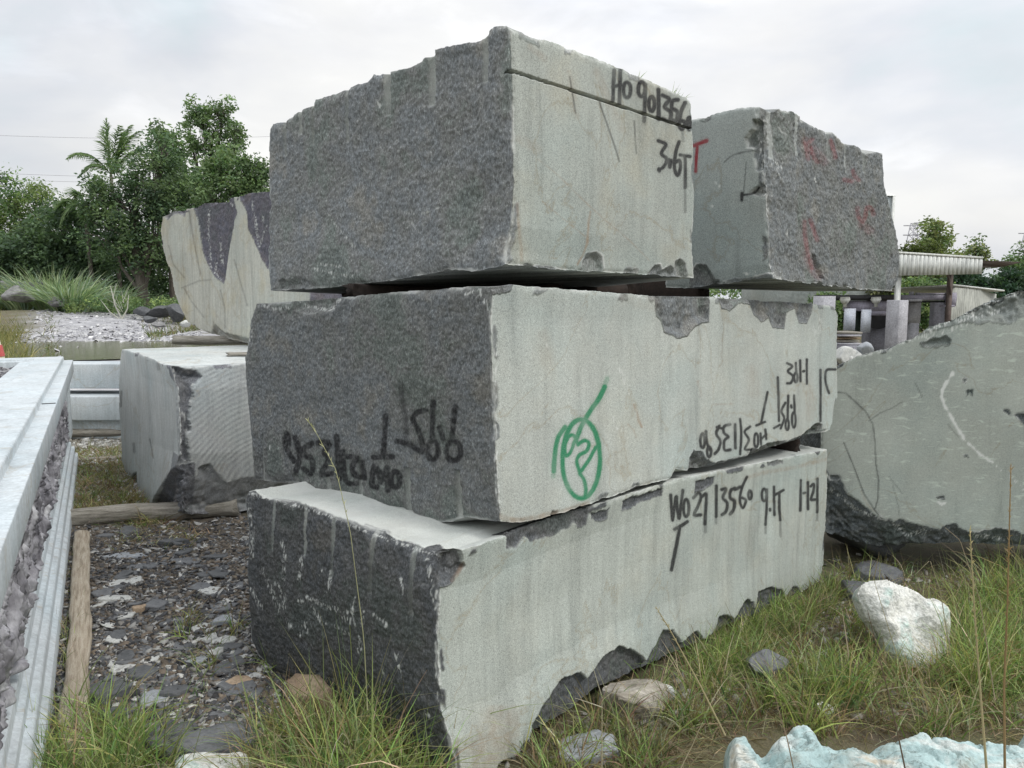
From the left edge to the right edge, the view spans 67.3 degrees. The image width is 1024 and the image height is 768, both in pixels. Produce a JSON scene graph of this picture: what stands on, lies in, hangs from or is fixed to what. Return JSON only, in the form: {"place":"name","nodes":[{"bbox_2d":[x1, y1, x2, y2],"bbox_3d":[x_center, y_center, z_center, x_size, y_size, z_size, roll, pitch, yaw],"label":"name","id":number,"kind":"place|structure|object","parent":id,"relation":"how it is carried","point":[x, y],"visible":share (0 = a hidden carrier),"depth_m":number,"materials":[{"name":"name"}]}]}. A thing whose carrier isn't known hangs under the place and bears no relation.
{"place":"outdoors","nodes":[
{"label":"outdoors","id":0,"kind":"place"},
{"bbox_2d":[0,303,53,357],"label":"verge grass","id":1,"kind":"structure","parent":0,"point":[8,340],"depth_m":26.53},
{"bbox_2d":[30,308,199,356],"bbox_3d":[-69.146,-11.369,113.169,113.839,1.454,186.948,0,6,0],"label":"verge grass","id":2,"kind":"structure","parent":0,"point":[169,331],"depth_m":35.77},
{"bbox_2d":[161,192,341,343],"bbox_3d":[-2.465,-1.123,7.806,0.938,1.418,3.299,-6,9,-44],"label":"stone block","id":3,"kind":"object","parent":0,"point":[217,256],"depth_m":7.54,"materials":[{"name":"stone"}]},
{"bbox_2d":[0,310,1023,767],"bbox_3d":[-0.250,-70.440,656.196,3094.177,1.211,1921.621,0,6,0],"label":"ground","id":4,"kind":"structure","parent":0,"point":[906,552],"depth_m":4.54,"materials":[{"name":"gravel"}]},
{"bbox_2d":[1,285,34,302],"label":"verge rock","id":5,"kind":"object","parent":4,"relation":"on","point":[20,297],"visible":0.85,"depth_m":46.07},
{"bbox_2d":[0,162,66,238],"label":"tree","id":6,"kind":"object","parent":4,"relation":"on","point":[14,209],"visible":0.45,"depth_m":60.09,"materials":[{"name":"green plant"}]},
{"bbox_2d":[0,356,77,767],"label":"carved plinth","id":7,"kind":"structure","parent":4,"relation":"on","point":[38,463],"depth_m":3.19,"materials":[{"name":"stone"}]},
{"bbox_2d":[0,266,82,309],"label":"reed clump","id":8,"kind":"object","parent":4,"relation":"on","point":[10,305],"visible":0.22,"depth_m":48.86,"materials":[{"name":"green plant"}]},
{"bbox_2d":[0,261,114,309],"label":"reed clump","id":9,"kind":"object","parent":4,"relation":"on","point":[39,305],"visible":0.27,"depth_m":48.59,"materials":[{"name":"green plant"}]},
{"bbox_2d":[0,196,116,288],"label":"tree","id":10,"kind":"object","parent":4,"relation":"on","point":[44,247],"visible":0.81,"depth_m":53.19,"materials":[{"name":"green plant"}]},
{"bbox_2d":[10,269,131,311],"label":"reed clump","id":11,"kind":"object","parent":4,"relation":"on","point":[46,297],"visible":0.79,"depth_m":44.95,"materials":[{"name":"green plant"}]},
{"bbox_2d":[48,544,96,748],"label":"grass","id":12,"kind":"structure","parent":4,"relation":"on","point":[67,640],"depth_m":3.55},
{"bbox_2d":[2,230,168,305],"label":"undergrowth","id":13,"kind":"object","parent":4,"relation":"on","point":[155,286],"visible":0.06,"depth_m":60.95,"materials":[{"name":"green plant"}]},
{"bbox_2d":[51,187,121,285],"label":"palm tree","id":14,"kind":"object","parent":4,"relation":"on","point":[63,201],"visible":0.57,"depth_m":52.11,"materials":[{"name":"green plant"}]},
{"bbox_2d":[71,421,120,438],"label":"stone slab","id":15,"kind":"structure","parent":4,"relation":"on","point":[96,425],"depth_m":8.88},
{"bbox_2d":[70,390,119,420],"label":"stone slab","id":16,"kind":"structure","parent":15,"relation":"on","point":[94,405],"depth_m":8.79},
{"bbox_2d":[70,361,119,388],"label":"stone slab","id":17,"kind":"structure","parent":16,"relation":"on","point":[96,374],"depth_m":8.95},
{"bbox_2d":[72,428,120,437],"bbox_3d":[-4.657,0.561,8.932,1.237,0.133,0.139,-1,6,-5],"label":"log","id":18,"kind":"object","parent":4,"relation":"on","point":[95,433],"visible":0.43,"depth_m":8.87,"materials":[{"name":"grey wood"}]},
{"bbox_2d":[91,588,114,598],"bbox_3d":[-2.231,1.138,4.188,0.126,0.028,0.094,0,6,0],"label":"slate chip","id":19,"kind":"object","parent":4,"relation":"on","point":[100,592],"visible":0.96,"depth_m":4.18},
{"bbox_2d":[66,118,144,292],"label":"palm tree","id":20,"kind":"object","parent":4,"relation":"on","point":[122,139],"visible":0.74,"depth_m":58.31,"materials":[{"name":"green plant"}]},
{"bbox_2d":[70,436,146,506],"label":"gravel","id":21,"kind":"structure","parent":4,"relation":"on","point":[108,442],"depth_m":7.63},
{"bbox_2d":[15,309,202,356],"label":"gravel","id":22,"kind":"structure","parent":4,"relation":"on","point":[69,334],"depth_m":35.34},
{"bbox_2d":[96,595,132,601],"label":"slate flake","id":23,"kind":"object","parent":4,"relation":"on","point":[112,598],"visible":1,"depth_m":4.11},
{"bbox_2d":[51,294,178,314],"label":"grass bank","id":24,"kind":"structure","parent":4,"relation":"on","point":[164,301],"depth_m":44.94,"materials":[{"name":"green plant"}]},
{"bbox_2d":[102,284,128,318],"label":"bare shrub","id":25,"kind":"object","parent":4,"relation":"on","point":[117,309],"visible":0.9,"depth_m":43.77,"materials":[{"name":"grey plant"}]},
{"bbox_2d":[71,278,163,313],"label":"reed clump","id":26,"kind":"object","parent":4,"relation":"on","point":[134,294],"visible":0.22,"depth_m":49.38,"materials":[{"name":"green plant"}]},
{"bbox_2d":[6,341,232,359],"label":"puddle","id":27,"kind":"object","parent":4,"relation":"on","point":[90,350],"visible":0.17,"depth_m":26.80,"materials":[{"name":"liquid"}]},
{"bbox_2d":[102,552,146,558],"bbox_3d":[-2.429,1.078,4.827,0.303,0.012,0.124,0,6,0],"label":"slate flake","id":28,"kind":"object","parent":4,"relation":"on","point":[128,555],"visible":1,"depth_m":4.82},
{"bbox_2d":[62,129,193,308],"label":"tree","id":29,"kind":"object","parent":4,"relation":"on","point":[156,193],"visible":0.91,"depth_m":50.37,"materials":[{"name":"green plant"}]},
{"bbox_2d":[21,643,235,767],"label":"tall grass","id":30,"kind":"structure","parent":4,"relation":"on","point":[129,748],"depth_m":2.63,"materials":[{"name":"plant"}]},
{"bbox_2d":[73,438,191,527],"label":"dry grass","id":31,"kind":"structure","parent":4,"relation":"on","point":[85,501],"depth_m":6.50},
{"bbox_2d":[121,562,169,569],"bbox_3d":[-2.208,1.098,4.640,0.279,0.012,0.111,-1,6,-8],"label":"slate flake","id":32,"kind":"object","parent":4,"relation":"on","point":[153,564],"visible":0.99,"depth_m":4.63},
{"bbox_2d":[70,499,240,525],"bbox_3d":[-2.635,0.941,5.634,1.245,0.148,0.193,-2,7,-11],"label":"timber","id":33,"kind":"object","parent":4,"relation":"on","point":[103,514],"visible":0.73,"depth_m":5.56,"materials":[{"name":"brown wood"}]},
{"bbox_2d":[148,305,169,317],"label":"verge rock","id":34,"kind":"object","parent":4,"relation":"on","point":[160,311],"visible":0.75,"depth_m":43.40,"materials":[{"name":"stone"}]},
{"bbox_2d":[106,513,219,553],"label":"grass","id":35,"kind":"structure","parent":4,"relation":"on","point":[178,527],"depth_m":5.27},
{"bbox_2d":[142,721,193,763],"bbox_3d":[-1.198,1.279,2.749,0.145,0.077,0.188,4,7,30],"label":"slate slab","id":36,"kind":"object","parent":4,"relation":"on","point":[178,728],"depth_m":2.72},
{"bbox_2d":[157,538,189,545],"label":"slate flake","id":37,"kind":"object","parent":4,"relation":"on","point":[167,541],"visible":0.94,"depth_m":5.07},
{"bbox_2d":[166,303,184,321],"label":"verge rock","id":38,"kind":"object","parent":4,"relation":"on","point":[175,311],"visible":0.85,"depth_m":42.52,"materials":[{"name":"stone"}]},
{"bbox_2d":[50,511,309,767],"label":"slate rubble","id":39,"kind":"object","parent":4,"relation":"on","point":[135,626],"visible":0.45,"depth_m":3.77,"materials":[{"name":"gravel"}]},
{"bbox_2d":[57,530,91,767],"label":"weathered plank","id":40,"kind":"object","parent":39,"relation":"on","point":[81,649],"visible":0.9,"depth_m":3.58,"materials":[{"name":"brown wood"}]},
{"bbox_2d":[90,680,132,702],"bbox_3d":[-1.648,1.250,3.130,0.142,0.046,0.150,5,8,40],"label":"slate flake","id":41,"kind":"object","parent":39,"relation":"on","point":[116,687],"visible":0.64,"depth_m":3.11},
{"bbox_2d":[112,649,134,660],"bbox_3d":[-1.727,1.222,3.442,0.112,0.026,0.100,2,7,20],"label":"slate chip","id":42,"kind":"object","parent":39,"relation":"on","point":[126,655],"visible":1,"depth_m":3.44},
{"bbox_2d":[128,664,158,680],"bbox_3d":[-1.583,1.235,3.297,0.144,0.022,0.112,0,6,0],"label":"slate flake","id":43,"kind":"object","parent":39,"relation":"on","point":[141,670],"visible":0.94,"depth_m":3.29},
{"bbox_2d":[139,689,166,708],"bbox_3d":[-1.439,1.261,3.086,0.108,0.029,0.109,-4,7,-30],"label":"slate flake","id":44,"kind":"object","parent":39,"relation":"on","point":[155,692],"visible":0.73,"depth_m":3.07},
{"bbox_2d":[145,599,168,610],"bbox_3d":[-1.867,1.157,4.034,0.111,0.031,0.095,0,6,0],"label":"slate flake","id":45,"kind":"object","parent":39,"relation":"on","point":[155,604],"visible":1,"depth_m":4.02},
{"bbox_2d":[159,684,190,697],"bbox_3d":[-1.377,1.250,3.136,0.126,0.027,0.099,0,6,0],"label":"slate flake","id":46,"kind":"object","parent":39,"relation":"on","point":[173,691],"visible":0.91,"depth_m":3.12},
{"bbox_2d":[168,720,267,754],"bbox_3d":[-1.057,1.280,2.749,0.339,0.071,0.195,0,6,0],"label":"slate slab","id":47,"kind":"object","parent":39,"relation":"on","point":[200,746],"depth_m":2.73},
{"bbox_2d":[210,614,231,626],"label":"slate flake","id":48,"kind":"object","parent":39,"relation":"on","point":[222,618],"visible":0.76,"depth_m":3.82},
{"bbox_2d":[210,635,236,644],"bbox_3d":[-1.357,1.207,3.624,0.114,0.019,0.077,0,6,0],"label":"slate chip","id":49,"kind":"object","parent":39,"relation":"on","point":[231,639],"visible":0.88,"depth_m":3.62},
{"bbox_2d":[214,661,237,674],"bbox_3d":[-1.250,1.230,3.329,0.089,0.018,0.119,2,7,19],"label":"slate chip","id":50,"kind":"object","parent":39,"relation":"on","point":[222,663],"visible":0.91,"depth_m":3.34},
{"bbox_2d":[225,675,251,684],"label":"slate flake","id":51,"kind":"object","parent":39,"relation":"on","point":[234,679],"visible":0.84,"depth_m":3.21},
{"bbox_2d":[230,679,256,691],"bbox_3d":[-1.103,1.247,3.152,0.111,0.026,0.070,-4,7,-32],"label":"slate chip","id":52,"kind":"object","parent":39,"relation":"on","point":[249,684],"visible":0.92,"depth_m":3.16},
{"bbox_2d":[142,117,217,301],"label":"tree","id":53,"kind":"object","parent":4,"relation":"on","point":[185,156],"visible":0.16,"depth_m":54.27,"materials":[{"name":"green plant"}]},
{"bbox_2d":[169,557,201,565],"bbox_3d":[-2.011,1.089,4.728,0.228,0.012,0.120,2,7,20],"label":"slate flake","id":54,"kind":"object","parent":4,"relation":"on","point":[188,561],"visible":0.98,"depth_m":4.71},
{"bbox_2d":[119,345,292,513],"bbox_3d":[-2.319,0.317,6.705,1.695,1.228,2.266,-4,8,-35],"label":"stone block","id":55,"kind":"object","parent":4,"relation":"on","point":[186,436],"depth_m":5.60,"materials":[{"name":"stone"}]},
{"bbox_2d":[171,335,247,344],"bbox_3d":[-2.879,-0.443,7.777,1.175,0.102,0.171,1,6,9],"label":"timber","id":56,"kind":"object","parent":55,"relation":"on","point":[197,340],"visible":0.59,"depth_m":7.74,"materials":[{"name":"grey wood"}]},
{"bbox_2d":[173,93,251,180],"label":"tree","id":57,"kind":"object","parent":4,"relation":"on","point":[200,118],"visible":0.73,"depth_m":57.88,"materials":[{"name":"green plant"}]},
{"bbox_2d":[175,752,250,767],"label":"rock","id":58,"kind":"object","parent":4,"relation":"on","point":[196,764],"visible":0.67,"depth_m":2.58,"materials":[{"name":"white stone"}]},
{"bbox_2d":[158,136,269,245],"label":"tree","id":59,"kind":"object","parent":4,"relation":"on","point":[233,183],"visible":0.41,"depth_m":48.24,"materials":[{"name":"green plant"}]},
{"bbox_2d":[156,595,275,705],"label":"grass","id":60,"kind":"structure","parent":4,"relation":"on","point":[215,659],"depth_m":3.55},
{"bbox_2d":[171,659,403,767],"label":"grass","id":61,"kind":"structure","parent":4,"relation":"on","point":[274,729],"depth_m":2.70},
{"bbox_2d":[286,673,337,718],"bbox_3d":[-0.789,1.219,3.014,0.157,0.138,0.240,-4,8,-35],"label":"rock","id":62,"kind":"object","parent":4,"relation":"on","point":[298,676],"visible":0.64,"depth_m":2.97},
{"bbox_2d":[305,418,367,709],"bbox_3d":[-0.507,0.564,2.297,0.176,0.951,0.073,-4,8,-34],"label":"grass stalk","id":63,"kind":"object","parent":4,"relation":"on","point":[353,560],"depth_m":2.28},
{"bbox_2d":[155,609,547,767],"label":"tall grass","id":64,"kind":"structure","parent":4,"relation":"on","point":[397,748],"depth_m":2.54,"materials":[{"name":"plant"}]},
{"bbox_2d":[246,445,827,767],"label":"granite block","id":65,"kind":"object","parent":4,"relation":"on","point":[482,612],"depth_m":3.05,"materials":[{"name":"stone"}]},
{"bbox_2d":[770,436,800,451],"bbox_3d":[1.353,0.306,5.069,1.152,0.103,0.101,9,11,43],"label":"timber spacer","id":66,"kind":"object","parent":65,"relation":"on","point":[793,445],"visible":0.07,"depth_m":4.69,"materials":[{"name":"brown wood"}]},
{"bbox_2d":[245,284,837,522],"bbox_3d":[0.358,-0.050,4.335,1.767,0.948,3.114,6,9,43],"label":"granite block","id":67,"kind":"object","parent":66,"relation":"on","point":[511,403],"depth_m":3.14,"materials":[{"name":"stone"}]},
{"bbox_2d":[342,283,462,296],"bbox_3d":[-0.284,-0.424,3.599,0.101,0.060,1.157,6,8,43],"label":"timber spacer","id":68,"kind":"object","parent":67,"relation":"on","point":[354,289],"visible":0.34,"depth_m":3.24,"materials":[{"name":"brown wood"}]},
{"bbox_2d":[564,284,627,293],"bbox_3d":[0.195,-0.519,4.244,0.850,0.133,0.340,5,8,43],"label":"timber spacer","id":69,"kind":"object","parent":67,"relation":"on","point":[622,289],"visible":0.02,"depth_m":3.98,"materials":[{"name":"brown wood"}]},
{"bbox_2d":[268,26,693,293],"bbox_3d":[-0.170,-0.852,3.577,1.622,0.918,1.255,6,9,43],"label":"granite block","id":70,"kind":"object","parent":69,"relation":"on","point":[500,155],"depth_m":2.98,"materials":[{"name":"stone"}]},
{"bbox_2d":[627,283,642,294],"bbox_3d":[0.377,-0.548,4.508,0.842,0.140,0.142,5,8,43],"label":"timber spacer","id":71,"kind":"object","parent":67,"relation":"on","point":[635,288],"visible":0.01,"depth_m":4.24,"materials":[{"name":"brown wood"}]},
{"bbox_2d":[640,281,709,296],"bbox_3d":[0.821,-0.590,4.888,0.946,0.157,0.122,6,8,43],"label":"timber spacer","id":72,"kind":"object","parent":67,"relation":"on","point":[658,288],"visible":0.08,"depth_m":4.68,"materials":[{"name":"brown wood"}]},
{"bbox_2d":[665,107,899,290],"bbox_3d":[1.769,-1.044,4.769,0.627,0.919,2.152,6,8,43],"label":"granite block","id":73,"kind":"object","parent":72,"relation":"on","point":[787,201],"depth_m":4.08,"materials":[{"name":"stone"}]},
{"bbox_2d":[102,274,992,298],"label":"distant wood","id":74,"kind":"object","parent":4,"relation":"on","point":[714,292],"visible":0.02,"depth_m":133.72,"materials":[{"name":"green plant"}]},
{"bbox_2d":[555,729,619,767],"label":"rock","id":75,"kind":"object","parent":4,"relation":"on","point":[576,755],"visible":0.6,"depth_m":2.86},
{"bbox_2d":[598,679,667,719],"bbox_3d":[0.511,1.321,3.225,0.307,0.148,0.216,0,6,0],"label":"rock","id":76,"kind":"object","parent":4,"relation":"on","point":[624,696],"visible":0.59,"depth_m":3.17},
{"bbox_2d":[655,607,725,735],"bbox_3d":[0.609,0.979,2.610,0.309,0.525,0.024,-2,7,-21],"label":"grass stalk","id":77,"kind":"object","parent":4,"relation":"on","point":[693,674],"depth_m":2.62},
{"bbox_2d":[497,546,1023,767],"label":"grass","id":78,"kind":"structure","parent":4,"relation":"on","point":[951,715],"depth_m":3.27,"materials":[{"name":"plant"}]},
{"bbox_2d":[498,574,1023,767],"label":"dry grass","id":79,"kind":"structure","parent":4,"relation":"on","point":[773,726],"depth_m":3.23,"materials":[{"name":"plant"}]},
{"bbox_2d":[746,649,787,681],"bbox_3d":[1.177,1.315,3.576,0.159,0.175,0.201,5,8,40],"label":"rock","id":80,"kind":"object","parent":4,"relation":"on","point":[763,652],"visible":0.56,"depth_m":3.53,"materials":[{"name":"stone"}]},
{"bbox_2d":[667,562,870,694],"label":"grass","id":81,"kind":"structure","parent":4,"relation":"on","point":[754,622],"depth_m":4.04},
{"bbox_2d":[805,291,845,330],"bbox_3d":[12.363,-2.553,29.906,2.929,2.425,2.051,0,6,0],"label":"bush","id":82,"kind":"object","parent":4,"relation":"on","point":[839,309],"visible":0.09,"depth_m":29.58,"materials":[{"name":"green plant"}]},
{"bbox_2d":[715,605,952,749],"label":"tall grass","id":83,"kind":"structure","parent":4,"relation":"on","point":[803,694],"depth_m":3.36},
{"bbox_2d":[836,346,856,363],"bbox_3d":[8.043,-0.655,18.573,0.554,0.525,0.411,-1,6,-11],"label":"waste stone","id":84,"kind":"object","parent":4,"relation":"on","point":[844,353],"visible":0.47,"depth_m":18.42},
{"bbox_2d":[841,580,864,602],"bbox_3d":[2.122,1.259,4.653,0.194,0.104,0.215,0,6,0],"label":"rock","id":85,"kind":"object","parent":4,"relation":"on","point":[844,583],"visible":0.39,"depth_m":4.68,"materials":[{"name":"stone"}]},
{"bbox_2d":[815,295,893,350],"bbox_3d":[10.583,-1.769,23.773,2.942,1.956,2.350,0,6,0],"label":"stone saw","id":86,"kind":"object","parent":4,"relation":"on","point":[865,315],"visible":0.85,"depth_m":22.88,"materials":[{"name":"black metal"}]},
{"bbox_2d":[826,532,905,557],"bbox_3d":[2.482,1.055,5.560,0.500,0.336,0.634,0,6,0],"label":"stone prop","id":87,"kind":"object","parent":4,"relation":"on","point":[873,550],"visible":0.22,"depth_m":5.29,"materials":[{"name":"stone"}]},
{"bbox_2d":[723,725,1023,767],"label":"carved rock","id":88,"kind":"object","parent":4,"relation":"on","point":[919,750],"visible":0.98,"depth_m":2.60,"materials":[{"name":"stone"}]},
{"bbox_2d":[1003,465,1013,767],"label":"grass stalk","id":89,"kind":"object","parent":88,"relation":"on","point":[1004,714],"depth_m":2.24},
{"bbox_2d":[853,560,903,584],"bbox_3d":[2.349,1.224,4.957,0.230,0.107,0.278,-6,8,-43],"label":"rock","id":90,"kind":"object","parent":4,"relation":"on","point":[896,572],"visible":0.76,"depth_m":4.92,"materials":[{"name":"stone"}]},
{"bbox_2d":[867,610,905,767],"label":"grass stalk","id":91,"kind":"object","parent":4,"relation":"on","point":[890,703],"depth_m":2.22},
{"bbox_2d":[884,300,908,348],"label":"concrete pillar","id":92,"kind":"structure","parent":4,"relation":"on","point":[896,322],"depth_m":21.99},
{"bbox_2d":[852,580,950,669],"bbox_3d":[1.990,1.226,3.898,0.482,0.444,0.319,0,6,0],"label":"rock","id":93,"kind":"object","parent":4,"relation":"on","point":[905,611],"visible":0.8,"depth_m":3.83,"materials":[{"name":"white stone"}]},
{"bbox_2d":[865,275,946,294],"bbox_3d":[20.661,-4.373,39.729,5.003,3.857,2.596,0,6,0],"label":"bush","id":94,"kind":"object","parent":4,"relation":"on","point":[906,277],"visible":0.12,"depth_m":39.09,"materials":[{"name":"green plant"}]},
{"bbox_2d":[800,291,1023,545],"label":"rock slab","id":95,"kind":"object","parent":4,"relation":"on","point":[921,440],"visible":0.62,"depth_m":4.94,"materials":[{"name":"grey stone"}]},
{"bbox_2d":[903,222,927,247],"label":"pylon","id":96,"kind":"object","parent":4,"relation":"on","point":[914,227],"visible":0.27,"depth_m":147.48,"materials":[{"name":"metal"}]},
{"bbox_2d":[898,238,946,253],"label":"bush","id":97,"kind":"object","parent":4,"relation":"on","point":[927,248],"visible":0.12,"depth_m":43.09,"materials":[{"name":"green plant"}]},
{"bbox_2d":[822,543,1023,594],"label":"grass","id":98,"kind":"structure","parent":4,"relation":"on","point":[904,570],"depth_m":5.04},
{"bbox_2d":[891,275,955,332],"bbox_3d":[17.547,-3.222,32.846,3.327,3.088,2.089,0,6,0],"label":"bush","id":99,"kind":"object","parent":4,"relation":"on","point":[925,307],"visible":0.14,"depth_m":32.50,"materials":[{"name":"green plant"}]},
{"bbox_2d":[900,292,956,339],"bbox_3d":[12.531,-1.782,23.420,1.624,2.057,0.950,0,6,0],"label":"gantry","id":100,"kind":"object","parent":4,"relation":"on","point":[916,300],"visible":0.73,"depth_m":23.14,"materials":[{"name":"metal"}]},
{"bbox_2d":[929,303,944,326],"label":"concrete wall","id":101,"kind":"structure","parent":4,"relation":"on","point":[936,314],"depth_m":24.12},
{"bbox_2d":[910,215,964,254],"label":"tree","id":102,"kind":"object","parent":4,"relation":"on","point":[932,229],"visible":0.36,"depth_m":48.98,"materials":[{"name":"green plant"}]},
{"bbox_2d":[894,252,1020,321],"bbox_3d":[13.299,-2.804,25.289,10.785,3.684,6.912,0,6,0],"label":"canopy","id":103,"kind":"object","parent":4,"relation":"on","point":[914,263],"visible":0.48,"depth_m":22.05,"materials":[{"name":"metal"}]},
{"bbox_2d":[892,531,1023,722],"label":"tall grass","id":104,"kind":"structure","parent":4,"relation":"on","point":[1012,652],"depth_m":3.77,"materials":[{"name":"plant"}]},
{"bbox_2d":[947,529,995,699],"bbox_3d":[1.550,0.780,2.600,0.210,0.607,0.004,0,6,0],"label":"grass stalk","id":105,"kind":"object","parent":4,"relation":"on","point":[982,619],"depth_m":2.60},
{"bbox_2d":[966,526,987,767],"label":"grass stalk","id":106,"kind":"object","parent":4,"relation":"on","point":[980,692],"depth_m":2.20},
{"bbox_2d":[957,233,999,274],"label":"tree","id":107,"kind":"object","parent":4,"relation":"on","point":[974,250],"visible":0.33,"depth_m":51.09,"materials":[{"name":"green plant"}]},
{"bbox_2d":[940,266,1023,297],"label":"tree","id":108,"kind":"object","parent":4,"relation":"on","point":[1008,281],"visible":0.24,"depth_m":35.17,"materials":[{"name":"green plant"}]},
{"bbox_2d":[990,240,1023,278],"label":"tree","id":109,"kind":"object","parent":4,"relation":"on","point":[1013,257],"visible":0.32,"depth_m":47.34,"materials":[{"name":"green plant"}]},
{"bbox_2d":[0,0,1023,298],"label":"sky","id":110,"kind":"structure","parent":0,"point":[935,88],"materials":[{"name":"white"}]},
{"bbox_2d":[741,191,895,334],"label":"site building","id":111,"kind":"structure","parent":0,"point":[800,297],"depth_m":39.75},
{"bbox_2d":[813,296,835,307],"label":"concrete pillar","id":112,"kind":"structure","parent":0,"point":[825,300],"depth_m":20.39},
{"bbox_2d":[889,284,1004,319],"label":"corrugated shed","id":113,"kind":"structure","parent":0,"point":[969,298],"depth_m":24.70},
{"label":"waste stone","id":114,"kind":"object","parent":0,"visible":0},
{"bbox_2d":[856,342,873,354],"bbox_3d":[8.513,-0.805,18.493,0.354,0.425,0.309,0,6,0],"label":"waste stone","id":115,"kind":"object","parent":114,"relation":"on","point":[864,348],"visible":0.8,"depth_m":18.39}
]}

